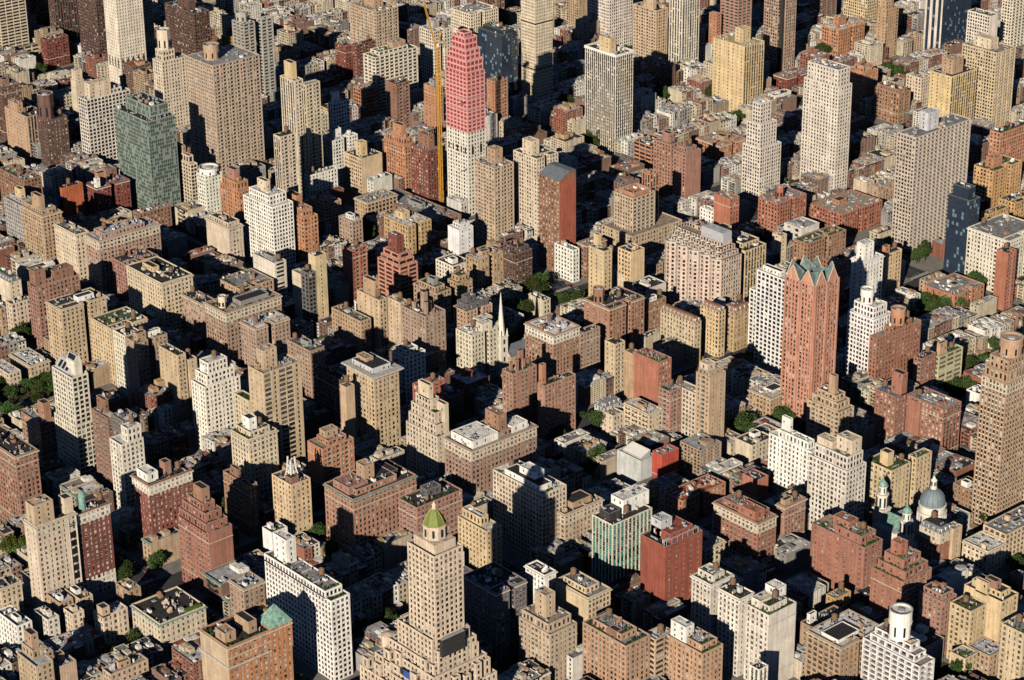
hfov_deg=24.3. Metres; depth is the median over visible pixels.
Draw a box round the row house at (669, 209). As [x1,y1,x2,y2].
[659,201,675,215]
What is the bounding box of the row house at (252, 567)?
[234,557,256,574]
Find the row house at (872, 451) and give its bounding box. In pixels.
[866,448,879,454]
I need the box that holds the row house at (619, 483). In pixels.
[608,478,630,488]
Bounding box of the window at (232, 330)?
[208,327,242,366]
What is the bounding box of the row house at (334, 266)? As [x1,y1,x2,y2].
[326,260,340,271]
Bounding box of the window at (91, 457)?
[59,452,96,476]
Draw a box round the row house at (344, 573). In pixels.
[325,561,349,588]
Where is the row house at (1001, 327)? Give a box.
[980,317,1005,339]
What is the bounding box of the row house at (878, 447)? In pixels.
[872,445,898,455]
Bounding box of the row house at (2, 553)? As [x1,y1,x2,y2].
[0,535,5,554]
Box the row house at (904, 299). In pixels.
[890,294,912,309]
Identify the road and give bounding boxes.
[0,4,1023,679]
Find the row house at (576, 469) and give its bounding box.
[555,457,582,490]
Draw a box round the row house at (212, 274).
[207,271,221,294]
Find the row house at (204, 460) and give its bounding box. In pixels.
[190,452,213,472]
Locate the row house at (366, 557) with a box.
[350,544,374,577]
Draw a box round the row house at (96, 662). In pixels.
[89,658,105,679]
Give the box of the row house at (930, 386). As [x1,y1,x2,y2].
[920,384,948,395]
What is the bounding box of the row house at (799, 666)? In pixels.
[793,649,805,679]
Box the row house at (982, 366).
[974,363,984,369]
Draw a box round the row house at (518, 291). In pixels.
[504,280,522,301]
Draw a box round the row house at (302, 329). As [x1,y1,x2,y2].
[290,320,306,336]
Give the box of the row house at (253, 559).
[240,552,264,577]
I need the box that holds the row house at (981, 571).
[979,568,986,574]
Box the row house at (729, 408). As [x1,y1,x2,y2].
[725,402,733,427]
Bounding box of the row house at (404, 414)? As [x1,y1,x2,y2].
[400,409,408,419]
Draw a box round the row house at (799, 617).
[787,595,804,622]
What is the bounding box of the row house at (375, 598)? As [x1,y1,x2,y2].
[353,581,382,618]
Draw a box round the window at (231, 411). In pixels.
[195,411,235,446]
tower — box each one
[0,0,38,54]
[25,0,49,24]
[48,0,79,43]
[52,351,97,477]
[77,0,107,51]
[103,0,155,84]
[114,91,180,210]
[142,0,155,56]
[152,27,189,126]
[165,0,210,54]
[186,41,264,174]
[232,9,256,52]
[248,343,305,463]
[256,15,276,101]
[280,59,304,198]
[300,79,323,172]
[349,0,398,58]
[360,501,496,679]
[444,28,486,215]
[471,0,504,23]
[474,144,513,244]
[518,0,559,104]
[534,161,575,270]
[584,34,633,153]
[587,0,632,45]
[602,182,681,255]
[668,0,699,61]
[720,0,751,34]
[741,98,780,203]
[763,0,796,74]
[780,255,839,425]
[800,57,851,188]
[891,107,970,260]
[923,0,971,49]
[928,54,976,119]
[943,181,979,275]
[962,32,1015,128]
[966,8,997,41]
[971,331,1023,530]
[999,0,1023,46]
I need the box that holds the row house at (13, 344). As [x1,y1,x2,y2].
[0,334,18,352]
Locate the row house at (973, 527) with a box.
[956,505,978,532]
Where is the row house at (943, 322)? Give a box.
[921,313,946,334]
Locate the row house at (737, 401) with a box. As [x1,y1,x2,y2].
[725,393,745,412]
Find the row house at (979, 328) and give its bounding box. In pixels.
[967,322,991,349]
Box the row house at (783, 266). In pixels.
[774,263,788,270]
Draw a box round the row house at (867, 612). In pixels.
[850,602,883,623]
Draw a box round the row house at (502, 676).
[497,673,513,679]
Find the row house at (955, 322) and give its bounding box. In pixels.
[933,307,959,330]
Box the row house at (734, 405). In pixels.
[725,398,739,420]
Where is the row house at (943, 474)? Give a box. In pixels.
[931,468,957,498]
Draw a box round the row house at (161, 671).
[151,663,181,679]
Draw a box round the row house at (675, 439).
[657,429,682,447]
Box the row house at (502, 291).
[488,283,508,305]
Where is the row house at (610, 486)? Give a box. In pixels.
[599,481,622,491]
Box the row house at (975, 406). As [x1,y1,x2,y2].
[965,403,978,410]
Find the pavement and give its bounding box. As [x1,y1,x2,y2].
[0,1,1023,679]
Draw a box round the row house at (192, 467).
[180,458,196,482]
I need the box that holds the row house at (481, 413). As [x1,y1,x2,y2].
[478,409,484,418]
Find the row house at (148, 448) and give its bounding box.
[143,437,152,462]
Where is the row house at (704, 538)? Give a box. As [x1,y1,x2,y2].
[702,535,709,542]
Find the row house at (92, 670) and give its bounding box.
[76,660,101,679]
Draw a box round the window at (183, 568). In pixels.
[183,568,202,591]
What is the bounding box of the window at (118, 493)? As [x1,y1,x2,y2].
[116,493,133,507]
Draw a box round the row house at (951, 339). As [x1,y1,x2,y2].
[938,334,961,345]
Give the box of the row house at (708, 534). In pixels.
[697,525,715,538]
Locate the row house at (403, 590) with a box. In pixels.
[382,570,407,603]
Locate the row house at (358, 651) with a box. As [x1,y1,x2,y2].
[352,643,373,671]
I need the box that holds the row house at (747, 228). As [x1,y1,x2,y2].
[738,224,755,233]
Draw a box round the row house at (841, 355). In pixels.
[836,352,844,377]
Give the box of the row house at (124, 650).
[113,643,137,656]
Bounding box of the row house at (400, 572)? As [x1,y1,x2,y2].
[390,567,408,601]
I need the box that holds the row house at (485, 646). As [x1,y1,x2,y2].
[477,636,497,667]
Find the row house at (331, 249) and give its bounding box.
[319,236,334,257]
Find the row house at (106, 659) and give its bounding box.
[96,653,115,665]
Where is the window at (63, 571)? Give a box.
[32,567,80,604]
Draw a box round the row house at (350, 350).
[336,338,353,359]
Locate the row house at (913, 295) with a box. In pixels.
[895,286,921,314]
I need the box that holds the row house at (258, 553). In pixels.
[251,549,264,560]
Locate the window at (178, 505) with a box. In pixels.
[136,505,179,548]
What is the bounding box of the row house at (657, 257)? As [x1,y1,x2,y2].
[646,253,664,274]
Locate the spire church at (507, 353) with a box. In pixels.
[498,293,524,371]
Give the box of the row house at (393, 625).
[388,622,396,630]
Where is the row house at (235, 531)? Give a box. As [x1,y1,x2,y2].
[227,520,238,545]
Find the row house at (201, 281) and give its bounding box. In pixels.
[193,274,209,293]
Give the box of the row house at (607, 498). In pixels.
[586,487,610,505]
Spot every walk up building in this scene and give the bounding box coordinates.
[0,146,12,152]
[0,151,16,158]
[0,156,19,166]
[0,236,15,250]
[0,244,14,265]
[3,157,24,166]
[4,248,29,271]
[6,514,26,541]
[9,428,22,435]
[10,251,37,274]
[15,256,41,282]
[19,434,28,442]
[20,260,42,284]
[24,163,37,167]
[25,259,54,285]
[27,165,46,171]
[31,444,41,462]
[39,457,65,474]
[40,466,68,495]
[45,466,79,502]
[53,476,80,505]
[58,75,71,89]
[58,474,94,493]
[59,151,83,167]
[66,481,103,506]
[70,153,97,180]
[75,157,102,181]
[75,488,114,511]
[80,161,104,183]
[80,278,91,288]
[82,359,99,370]
[84,360,110,388]
[85,164,112,181]
[91,165,116,180]
[97,206,125,216]
[104,208,132,219]
[106,294,117,301]
[107,299,122,309]
[107,305,123,311]
[110,506,130,515]
[111,507,134,545]
[117,520,137,551]
[138,309,159,326]
[141,527,180,568]
[148,322,171,328]
[148,401,180,429]
[160,227,174,234]
[160,325,173,330]
[161,231,177,237]
[161,232,187,259]
[164,328,182,338]
[168,334,190,351]
[169,632,200,655]
[172,418,193,430]
[174,199,204,234]
[180,421,195,448]
[182,247,202,264]
[187,211,211,237]
[187,245,214,273]
[192,251,219,274]
[192,349,210,356]
[197,352,210,364]
[200,254,220,273]
[201,428,228,450]
[202,560,252,615]
[204,253,231,272]
[206,429,230,454]
[213,257,236,265]
[213,258,243,276]
[215,435,230,456]
[218,443,232,468]
[223,266,246,273]
[227,358,235,364]
[235,367,247,374]
[240,372,248,392]
[262,158,274,165]
[279,458,308,475]
[281,293,292,299]
[281,298,294,319]
[288,260,308,285]
[303,399,315,412]
[304,408,329,442]
[311,481,323,512]
[315,314,331,337]
[317,186,344,207]
[319,315,331,337]
[327,268,335,273]
[327,271,342,283]
[328,280,342,304]
[329,281,349,305]
[346,208,356,215]
[354,434,374,456]
[354,444,383,469]
[361,447,388,459]
[366,172,392,192]
[366,212,385,220]
[369,446,404,467]
[374,528,412,567]
[375,343,396,357]
[376,210,394,235]
[385,345,394,360]
[410,87,423,103]
[416,472,444,489]
[420,474,444,485]
[426,231,447,252]
[426,368,455,384]
[437,238,447,251]
[446,326,453,332]
[446,330,453,360]
[462,490,484,503]
[462,495,492,519]
[463,565,472,574]
[468,218,474,239]
[470,382,499,414]
[474,388,501,418]
[485,396,502,409]
[497,115,511,136]
[499,117,521,136]
[499,228,522,242]
[508,93,527,116]
[518,123,540,134]
[524,129,547,144]
[524,236,533,244]
[527,100,547,123]
[529,243,538,265]
[529,538,557,561]
[534,102,555,124]
[537,371,553,381]
[537,539,571,563]
[540,105,556,128]
[545,543,578,568]
[549,439,553,451]
[554,428,589,459]
[554,551,583,577]
[556,300,572,315]
[560,298,583,314]
[566,435,594,462]
[567,116,585,134]
[567,643,582,679]
[568,143,587,155]
[568,300,583,313]
[574,144,597,157]
[574,438,606,469]
[578,148,604,159]
[586,154,611,171]
[593,449,616,479]
[605,572,639,612]
[609,425,627,444]
[612,582,639,616]
[614,158,638,174]
[617,424,640,446]
[621,132,643,157]
[621,587,650,624]
[622,162,644,173]
[626,428,654,443]
[627,168,645,175]
[631,275,665,298]
[632,476,656,504]
[633,430,660,442]
[639,327,659,348]
[641,433,668,451]
[642,597,679,631]
[643,676,666,679]
[649,472,682,509]
[651,602,687,628]
[653,337,672,348]
[659,478,688,510]
[661,337,685,365]
[670,297,695,306]
[672,58,691,68]
[677,301,700,310]
[680,59,699,80]
[683,63,703,84]
[685,305,699,312]
[688,190,711,215]
[697,192,715,215]
[700,164,719,185]
[700,457,726,476]
[708,457,742,477]
[716,356,737,365]
[719,465,744,495]
[721,172,741,191]
[721,358,748,391]
[727,363,757,394]
[728,175,741,196]
[730,465,763,493]
[736,367,763,396]
[739,199,749,224]
[747,370,773,394]
[756,374,780,384]
[759,184,776,195]
[762,489,788,511]
[763,86,778,93]
[768,88,791,98]
[773,486,805,513]
[774,533,799,561]
[774,537,810,577]
[775,94,796,111]
[776,532,783,539]
[784,216,819,240]
[804,508,809,535]
[806,193,815,202]
[806,199,819,218]
[832,355,842,380]
[837,243,856,259]
[841,370,868,400]
[844,251,854,273]
[850,115,867,132]
[851,377,876,404]
[853,413,873,434]
[854,407,866,418]
[854,585,869,605]
[858,418,875,449]
[859,378,882,408]
[867,123,890,136]
[869,224,891,244]
[878,378,918,399]
[881,123,903,147]
[884,431,913,449]
[894,436,919,458]
[900,259,905,281]
[905,438,934,459]
[919,271,945,292]
[926,443,945,455]
[928,559,946,569]
[931,450,953,469]
[931,564,950,581]
[935,453,964,472]
[935,564,967,597]
[945,457,974,480]
[958,413,976,444]
[958,416,980,452]
[960,410,967,416]
[970,295,997,318]
[1000,306,1023,318]
[1012,308,1023,331]
[1013,275,1023,299]
[1016,280,1023,302]
[1017,599,1023,613]
[1018,319,1023,334]
[1018,594,1023,601]
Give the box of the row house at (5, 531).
[0,520,13,553]
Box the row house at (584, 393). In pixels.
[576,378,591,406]
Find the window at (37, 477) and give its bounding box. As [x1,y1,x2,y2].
[0,473,39,520]
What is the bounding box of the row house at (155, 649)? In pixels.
[136,636,163,665]
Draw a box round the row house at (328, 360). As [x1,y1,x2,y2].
[325,348,331,366]
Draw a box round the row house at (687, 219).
[682,217,699,225]
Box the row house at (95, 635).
[79,624,104,650]
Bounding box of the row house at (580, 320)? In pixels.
[565,313,583,327]
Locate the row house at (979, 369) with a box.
[974,366,984,373]
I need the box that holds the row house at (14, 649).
[7,646,20,655]
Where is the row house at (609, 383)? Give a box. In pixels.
[590,367,613,395]
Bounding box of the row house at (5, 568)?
[0,559,10,575]
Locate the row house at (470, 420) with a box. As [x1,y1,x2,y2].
[464,418,475,423]
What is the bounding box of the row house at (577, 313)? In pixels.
[570,310,583,318]
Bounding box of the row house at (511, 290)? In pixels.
[495,281,515,302]
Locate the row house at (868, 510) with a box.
[864,504,872,514]
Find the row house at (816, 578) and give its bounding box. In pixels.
[804,572,828,605]
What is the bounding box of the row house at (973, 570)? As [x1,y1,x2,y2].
[949,558,979,581]
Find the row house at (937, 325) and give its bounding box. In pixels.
[918,316,941,337]
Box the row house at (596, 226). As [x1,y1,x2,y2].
[585,222,601,236]
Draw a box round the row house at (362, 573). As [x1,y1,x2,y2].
[352,557,366,581]
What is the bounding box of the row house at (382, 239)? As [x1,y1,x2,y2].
[377,237,387,243]
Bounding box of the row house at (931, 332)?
[921,321,934,340]
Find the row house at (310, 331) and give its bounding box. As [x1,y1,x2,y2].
[293,318,315,340]
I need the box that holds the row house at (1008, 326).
[989,317,1010,330]
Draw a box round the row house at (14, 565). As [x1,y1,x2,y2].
[0,554,22,581]
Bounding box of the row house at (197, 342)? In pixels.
[183,331,204,353]
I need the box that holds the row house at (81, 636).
[67,628,93,652]
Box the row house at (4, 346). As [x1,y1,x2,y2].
[0,339,9,362]
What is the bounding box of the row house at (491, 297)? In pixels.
[473,288,494,306]
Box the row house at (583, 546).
[571,537,591,572]
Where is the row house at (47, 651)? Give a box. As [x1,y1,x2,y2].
[38,639,53,658]
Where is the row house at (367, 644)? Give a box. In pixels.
[354,636,380,656]
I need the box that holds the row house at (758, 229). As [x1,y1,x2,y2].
[743,222,767,243]
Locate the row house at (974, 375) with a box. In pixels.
[961,368,983,389]
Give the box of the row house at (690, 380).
[683,377,695,384]
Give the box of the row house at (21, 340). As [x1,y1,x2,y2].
[5,331,26,349]
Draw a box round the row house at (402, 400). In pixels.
[399,387,404,406]
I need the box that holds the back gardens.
[0,5,1023,679]
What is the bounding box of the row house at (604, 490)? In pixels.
[593,485,614,495]
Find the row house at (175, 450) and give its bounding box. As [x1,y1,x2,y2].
[154,427,182,457]
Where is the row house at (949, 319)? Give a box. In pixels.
[929,311,952,332]
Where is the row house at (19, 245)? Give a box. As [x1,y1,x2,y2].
[14,237,25,250]
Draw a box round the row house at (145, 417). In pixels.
[130,406,152,431]
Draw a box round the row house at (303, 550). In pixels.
[295,536,317,566]
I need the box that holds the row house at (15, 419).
[8,410,22,431]
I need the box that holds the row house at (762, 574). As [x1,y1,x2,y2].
[744,556,767,590]
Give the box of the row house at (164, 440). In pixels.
[147,430,169,456]
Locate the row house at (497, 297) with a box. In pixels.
[484,288,501,305]
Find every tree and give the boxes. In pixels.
[0,376,6,389]
[0,383,11,400]
[0,401,13,413]
[0,413,10,424]
[0,535,16,553]
[5,544,19,557]
[7,384,25,401]
[12,534,25,546]
[13,326,32,340]
[14,405,25,409]
[16,321,32,338]
[19,322,31,340]
[20,378,39,395]
[28,375,38,393]
[30,381,51,398]
[30,392,42,402]
[35,63,45,73]
[38,371,50,379]
[40,19,49,26]
[40,373,52,395]
[46,381,54,397]
[70,651,81,662]
[103,644,114,653]
[116,559,134,578]
[116,567,127,580]
[126,627,143,639]
[127,638,137,643]
[147,555,159,570]
[149,550,165,567]
[152,453,164,465]
[215,495,225,510]
[305,522,326,537]
[322,536,336,555]
[362,217,373,229]
[365,222,375,239]
[384,608,398,618]
[385,614,399,624]
[449,421,457,428]
[487,652,493,667]
[511,296,521,306]
[512,303,525,313]
[514,299,534,317]
[515,324,524,337]
[519,276,533,291]
[529,272,549,284]
[530,277,549,290]
[530,279,540,291]
[538,284,549,292]
[552,423,566,437]
[554,292,561,304]
[558,291,570,302]
[563,94,574,102]
[569,290,584,300]
[571,290,583,300]
[579,410,597,429]
[583,129,592,142]
[584,134,593,143]
[587,444,605,468]
[589,456,598,468]
[592,136,600,147]
[592,421,602,429]
[593,409,605,431]
[626,439,644,445]
[653,86,670,97]
[656,85,667,95]
[660,91,668,97]
[703,85,711,96]
[732,414,752,425]
[734,417,756,431]
[735,109,744,123]
[737,430,747,434]
[738,411,757,424]
[753,232,762,238]
[760,236,767,242]
[773,406,787,419]
[779,412,795,421]
[780,175,786,183]
[795,621,800,635]
[819,42,829,52]
[883,61,902,73]
[894,65,903,73]
[902,248,923,263]
[909,309,916,317]
[917,240,930,261]
[917,298,931,311]
[920,291,929,300]
[925,294,936,310]
[928,293,951,304]
[928,295,941,311]
[932,299,957,307]
[934,381,959,396]
[947,291,964,303]
[948,660,971,676]
[953,375,964,394]
[957,382,966,397]
[958,379,971,396]
[961,375,976,388]
[964,271,980,279]
[965,355,976,368]
[974,273,986,287]
[975,276,986,291]
[978,502,998,521]
[980,354,989,362]
[987,336,999,351]
[1001,579,1017,590]
[1005,554,1023,570]
[1014,557,1023,570]
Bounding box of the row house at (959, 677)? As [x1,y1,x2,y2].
[956,675,968,679]
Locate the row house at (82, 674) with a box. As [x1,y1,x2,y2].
[77,664,92,679]
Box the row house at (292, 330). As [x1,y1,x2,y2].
[290,326,298,337]
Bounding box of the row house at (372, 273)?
[368,271,377,278]
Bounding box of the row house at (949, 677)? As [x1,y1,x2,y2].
[941,674,958,679]
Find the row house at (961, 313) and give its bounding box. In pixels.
[941,306,965,328]
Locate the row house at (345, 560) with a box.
[332,549,358,585]
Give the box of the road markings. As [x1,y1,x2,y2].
[120,189,1017,587]
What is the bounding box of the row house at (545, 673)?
[521,659,550,679]
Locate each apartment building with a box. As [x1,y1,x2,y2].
[0,74,22,142]
[0,163,42,214]
[0,214,6,236]
[0,266,21,301]
[0,299,8,335]
[0,359,21,394]
[0,425,41,522]
[0,573,24,614]
[0,604,32,649]
[3,185,30,242]
[4,98,39,160]
[6,295,31,334]
[8,347,50,379]
[17,627,54,679]
[20,191,62,264]
[20,569,32,607]
[21,398,57,461]
[22,492,82,608]
[27,262,80,350]
[33,605,60,640]
[36,90,69,167]
[39,164,72,202]
[40,33,70,68]
[44,287,106,365]
[46,588,72,626]
[52,217,88,279]
[52,649,77,679]
[55,178,85,219]
[63,603,84,631]
[65,583,93,621]
[66,212,93,229]
[71,67,84,117]
[73,490,115,596]
[78,77,129,164]
[83,216,161,293]
[84,170,131,215]
[89,306,147,385]
[90,387,128,412]
[91,394,113,497]
[93,600,129,644]
[95,217,120,227]
[102,653,148,679]
[109,416,144,508]
[111,409,139,466]
[112,248,157,301]
[113,322,137,402]
[115,577,141,607]
[125,256,193,333]
[125,326,167,406]
[130,457,193,552]
[130,586,207,656]
[133,202,172,229]
[135,378,172,411]
[158,342,189,421]
[158,403,172,426]
[172,640,202,679]
[177,142,197,202]
[178,481,233,594]
[180,286,213,349]
[185,348,197,418]
[191,350,240,449]
[196,163,221,212]
[198,602,293,679]
[202,468,224,507]
[203,284,282,367]
[205,211,244,266]
[218,268,273,294]
[220,165,248,232]
[221,30,232,45]
[223,464,259,538]
[227,571,265,614]
[229,412,278,496]
[233,159,265,185]
[234,390,250,423]
[239,310,290,367]
[243,176,295,269]
[253,249,287,294]
[262,521,287,551]
[264,529,352,679]
[272,456,312,534]
[273,125,298,197]
[287,190,318,263]
[287,332,324,408]
[292,268,302,318]
[301,264,317,338]
[304,165,337,198]
[307,424,354,507]
[308,244,328,320]
[309,192,341,228]
[315,364,344,427]
[316,336,346,364]
[322,126,357,185]
[323,458,417,553]
[328,90,349,132]
[332,301,371,356]
[335,39,352,80]
[339,212,363,243]
[340,375,355,437]
[341,351,403,447]
[342,239,367,304]
[344,139,382,193]
[352,35,375,78]
[353,82,379,117]
[353,188,397,218]
[357,275,387,352]
[362,621,396,645]
[363,38,418,112]
[363,239,387,263]
[377,231,417,300]
[384,121,414,190]
[384,205,431,256]
[386,76,410,127]
[387,292,406,343]
[390,188,458,231]
[392,339,425,404]
[398,479,462,540]
[401,289,446,368]
[406,378,450,477]
[411,131,439,203]
[412,372,444,400]
[413,272,451,323]
[419,18,452,82]
[424,78,443,135]
[425,349,438,373]
[436,253,465,280]
[439,150,446,163]
[443,406,537,495]
[445,383,464,421]
[447,266,472,320]
[448,213,473,257]
[450,367,489,413]
[451,0,497,45]
[453,291,491,359]
[456,313,504,374]
[458,504,501,569]
[464,562,527,663]
[466,246,503,289]
[477,239,503,249]
[478,21,517,104]
[487,74,507,119]
[493,459,566,559]
[498,237,532,292]
[502,348,536,422]
[513,136,557,235]
[514,572,528,605]
[519,585,576,679]
[523,313,580,375]
[524,560,557,604]
[533,456,560,480]
[537,362,575,441]
[551,131,583,152]
[553,567,612,644]
[554,102,582,132]
[554,239,578,282]
[557,489,604,540]
[558,151,576,175]
[575,369,605,403]
[577,236,606,279]
[578,675,593,679]
[579,324,599,370]
[582,608,649,679]
[583,285,644,362]
[588,232,611,295]
[592,483,651,583]
[594,394,621,430]
[595,189,615,215]
[602,407,623,435]
[604,333,624,394]
[606,172,639,190]
[607,243,617,264]
[617,441,651,484]
[618,242,644,289]
[622,397,663,430]
[624,342,636,399]
[633,0,667,61]
[633,134,658,166]
[633,347,671,405]
[640,511,702,613]
[642,169,658,220]
[644,288,665,331]
[646,623,670,677]
[652,444,678,477]
[653,130,681,196]
[658,378,681,434]
[660,304,701,364]
[664,222,741,303]
[664,473,725,523]
[665,615,722,679]
[672,138,700,198]
[673,375,695,438]
[679,432,721,480]
[690,562,735,635]
[694,113,720,132]
[695,129,745,160]
[695,358,725,456]
[699,204,713,222]
[700,299,725,357]
[702,536,726,565]
[708,11,721,43]
[712,25,763,111]
[712,490,777,566]
[713,190,739,230]
[715,297,727,305]
[716,577,755,676]
[717,222,765,299]
[719,554,759,592]
[724,293,748,351]
[726,154,741,170]
[734,429,768,465]
[735,394,754,413]
[742,469,768,503]
[743,579,795,679]
[747,286,755,352]
[747,378,792,417]
[749,422,778,433]
[749,660,767,679]
[751,95,776,111]
[751,416,781,427]
[754,263,787,371]
[757,184,806,240]
[768,414,814,493]
[771,109,796,132]
[772,231,786,262]
[773,68,806,93]
[775,490,807,537]
[785,573,825,611]
[793,224,845,265]
[800,171,828,191]
[800,605,842,646]
[805,372,853,437]
[805,609,878,679]
[806,430,866,533]
[809,511,882,604]
[810,189,882,236]
[821,14,864,56]
[822,255,845,306]
[825,581,850,610]
[843,0,880,19]
[844,285,890,376]
[849,238,884,308]
[850,58,877,112]
[850,130,874,152]
[853,175,874,195]
[855,239,890,255]
[860,602,934,679]
[864,447,910,512]
[867,149,894,168]
[867,305,921,379]
[869,536,931,624]
[872,80,910,123]
[872,179,893,201]
[874,368,907,446]
[876,0,898,56]
[881,242,901,298]
[905,386,961,453]
[906,68,929,106]
[908,447,931,514]
[911,623,943,665]
[912,346,935,387]
[917,580,956,655]
[918,511,952,565]
[924,272,984,308]
[934,339,962,390]
[946,508,963,538]
[946,593,986,658]
[948,521,961,565]
[948,644,977,677]
[952,476,987,511]
[961,531,1007,575]
[962,671,985,679]
[964,212,1023,291]
[964,574,1018,643]
[965,384,980,404]
[967,133,988,172]
[968,636,999,679]
[972,153,1021,209]
[981,204,1008,221]
[983,505,1023,568]
[988,118,1023,171]
[993,242,1016,310]
[997,612,1023,679]
[998,188,1023,219]
[1007,477,1023,508]
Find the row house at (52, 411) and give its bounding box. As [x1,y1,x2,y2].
[35,403,54,417]
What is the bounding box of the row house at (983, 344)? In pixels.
[963,329,990,353]
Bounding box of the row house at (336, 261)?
[326,257,342,271]
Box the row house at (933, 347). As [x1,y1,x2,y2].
[921,342,936,351]
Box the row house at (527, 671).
[511,662,541,679]
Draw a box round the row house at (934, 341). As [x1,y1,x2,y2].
[927,339,948,346]
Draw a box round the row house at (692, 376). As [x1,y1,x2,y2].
[685,374,695,380]
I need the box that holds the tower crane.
[424,4,445,204]
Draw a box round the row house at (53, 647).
[42,640,59,657]
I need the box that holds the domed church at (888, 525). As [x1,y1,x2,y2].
[872,476,946,554]
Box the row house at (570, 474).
[558,465,574,493]
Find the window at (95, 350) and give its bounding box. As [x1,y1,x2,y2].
[95,350,114,382]
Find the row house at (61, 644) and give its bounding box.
[47,636,71,654]
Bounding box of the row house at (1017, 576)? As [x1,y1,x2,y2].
[1010,569,1023,595]
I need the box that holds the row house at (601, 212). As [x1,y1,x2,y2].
[584,200,604,220]
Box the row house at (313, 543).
[294,531,324,564]
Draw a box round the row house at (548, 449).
[537,437,556,460]
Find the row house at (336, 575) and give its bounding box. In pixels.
[319,564,341,583]
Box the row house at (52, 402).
[48,399,55,411]
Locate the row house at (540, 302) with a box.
[528,291,550,316]
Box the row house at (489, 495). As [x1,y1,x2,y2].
[485,489,492,499]
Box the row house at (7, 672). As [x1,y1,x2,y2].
[0,654,16,679]
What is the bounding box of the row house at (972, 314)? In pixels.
[954,306,976,322]
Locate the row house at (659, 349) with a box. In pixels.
[654,347,674,371]
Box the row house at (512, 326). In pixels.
[494,305,517,333]
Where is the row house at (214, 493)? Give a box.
[201,481,223,510]
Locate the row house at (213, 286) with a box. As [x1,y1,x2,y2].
[200,273,217,294]
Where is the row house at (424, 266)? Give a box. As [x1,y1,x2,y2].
[414,257,427,277]
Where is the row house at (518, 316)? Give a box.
[505,307,523,325]
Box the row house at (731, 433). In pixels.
[724,427,740,438]
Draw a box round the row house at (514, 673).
[503,666,531,679]
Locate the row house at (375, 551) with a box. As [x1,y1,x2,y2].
[357,541,382,573]
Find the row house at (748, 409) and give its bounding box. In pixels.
[745,405,752,413]
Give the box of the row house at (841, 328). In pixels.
[837,322,846,344]
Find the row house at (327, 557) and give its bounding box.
[309,535,331,560]
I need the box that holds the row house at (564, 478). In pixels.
[561,472,567,494]
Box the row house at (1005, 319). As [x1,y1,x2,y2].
[990,314,1016,331]
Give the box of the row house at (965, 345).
[945,332,972,360]
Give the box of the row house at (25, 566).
[14,557,28,570]
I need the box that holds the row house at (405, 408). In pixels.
[400,405,410,412]
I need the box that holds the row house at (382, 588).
[362,576,397,615]
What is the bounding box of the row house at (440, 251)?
[433,248,449,255]
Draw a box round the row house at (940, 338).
[934,336,954,344]
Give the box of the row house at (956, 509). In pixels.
[946,502,974,537]
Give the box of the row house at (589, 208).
[576,201,592,222]
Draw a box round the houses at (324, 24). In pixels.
[0,0,1023,679]
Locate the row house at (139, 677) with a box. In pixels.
[130,675,147,679]
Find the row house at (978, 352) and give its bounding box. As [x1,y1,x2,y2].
[965,332,982,355]
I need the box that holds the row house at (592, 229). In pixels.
[579,224,599,235]
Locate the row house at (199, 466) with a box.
[181,456,204,480]
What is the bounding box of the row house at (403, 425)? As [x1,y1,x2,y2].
[400,416,405,435]
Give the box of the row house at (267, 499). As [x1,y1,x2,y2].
[258,495,273,507]
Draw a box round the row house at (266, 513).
[258,498,273,529]
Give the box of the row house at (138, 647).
[127,641,153,672]
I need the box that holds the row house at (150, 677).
[145,675,157,679]
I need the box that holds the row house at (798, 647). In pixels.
[794,640,805,654]
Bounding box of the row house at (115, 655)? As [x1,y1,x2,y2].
[107,650,126,660]
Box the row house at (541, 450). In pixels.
[537,443,544,457]
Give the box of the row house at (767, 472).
[745,461,772,492]
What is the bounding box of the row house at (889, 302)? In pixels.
[881,298,899,304]
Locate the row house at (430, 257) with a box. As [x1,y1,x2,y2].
[420,253,436,275]
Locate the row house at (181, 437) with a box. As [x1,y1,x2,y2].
[163,425,188,454]
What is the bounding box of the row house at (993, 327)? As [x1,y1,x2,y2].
[973,318,997,338]
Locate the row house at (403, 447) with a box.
[398,445,406,468]
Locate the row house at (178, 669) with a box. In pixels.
[164,661,189,679]
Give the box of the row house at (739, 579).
[721,567,743,585]
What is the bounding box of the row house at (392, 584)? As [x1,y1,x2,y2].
[371,572,402,610]
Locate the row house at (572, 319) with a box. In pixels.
[560,313,579,324]
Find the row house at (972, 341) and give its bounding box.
[951,329,975,355]
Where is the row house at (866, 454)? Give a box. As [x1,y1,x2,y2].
[863,451,872,457]
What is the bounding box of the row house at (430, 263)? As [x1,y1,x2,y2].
[414,255,433,275]
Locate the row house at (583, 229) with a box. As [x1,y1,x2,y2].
[576,226,591,237]
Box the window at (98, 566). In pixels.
[84,560,114,593]
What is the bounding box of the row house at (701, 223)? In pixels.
[689,217,704,226]
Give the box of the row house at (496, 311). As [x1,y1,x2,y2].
[492,307,507,328]
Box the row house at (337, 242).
[321,234,340,255]
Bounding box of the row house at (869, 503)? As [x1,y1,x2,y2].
[864,498,875,508]
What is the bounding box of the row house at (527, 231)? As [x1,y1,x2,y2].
[514,222,532,237]
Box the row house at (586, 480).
[582,472,590,488]
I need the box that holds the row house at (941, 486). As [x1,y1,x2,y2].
[930,477,945,492]
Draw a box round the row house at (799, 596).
[786,584,812,617]
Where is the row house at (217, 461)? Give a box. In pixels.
[200,450,222,469]
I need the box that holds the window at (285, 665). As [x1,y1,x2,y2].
[262,662,291,679]
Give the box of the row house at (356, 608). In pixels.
[350,593,365,625]
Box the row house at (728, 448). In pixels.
[723,432,737,459]
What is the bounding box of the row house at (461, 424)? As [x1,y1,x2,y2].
[455,422,467,427]
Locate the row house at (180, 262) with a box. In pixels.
[169,257,188,271]
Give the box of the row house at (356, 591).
[344,585,371,620]

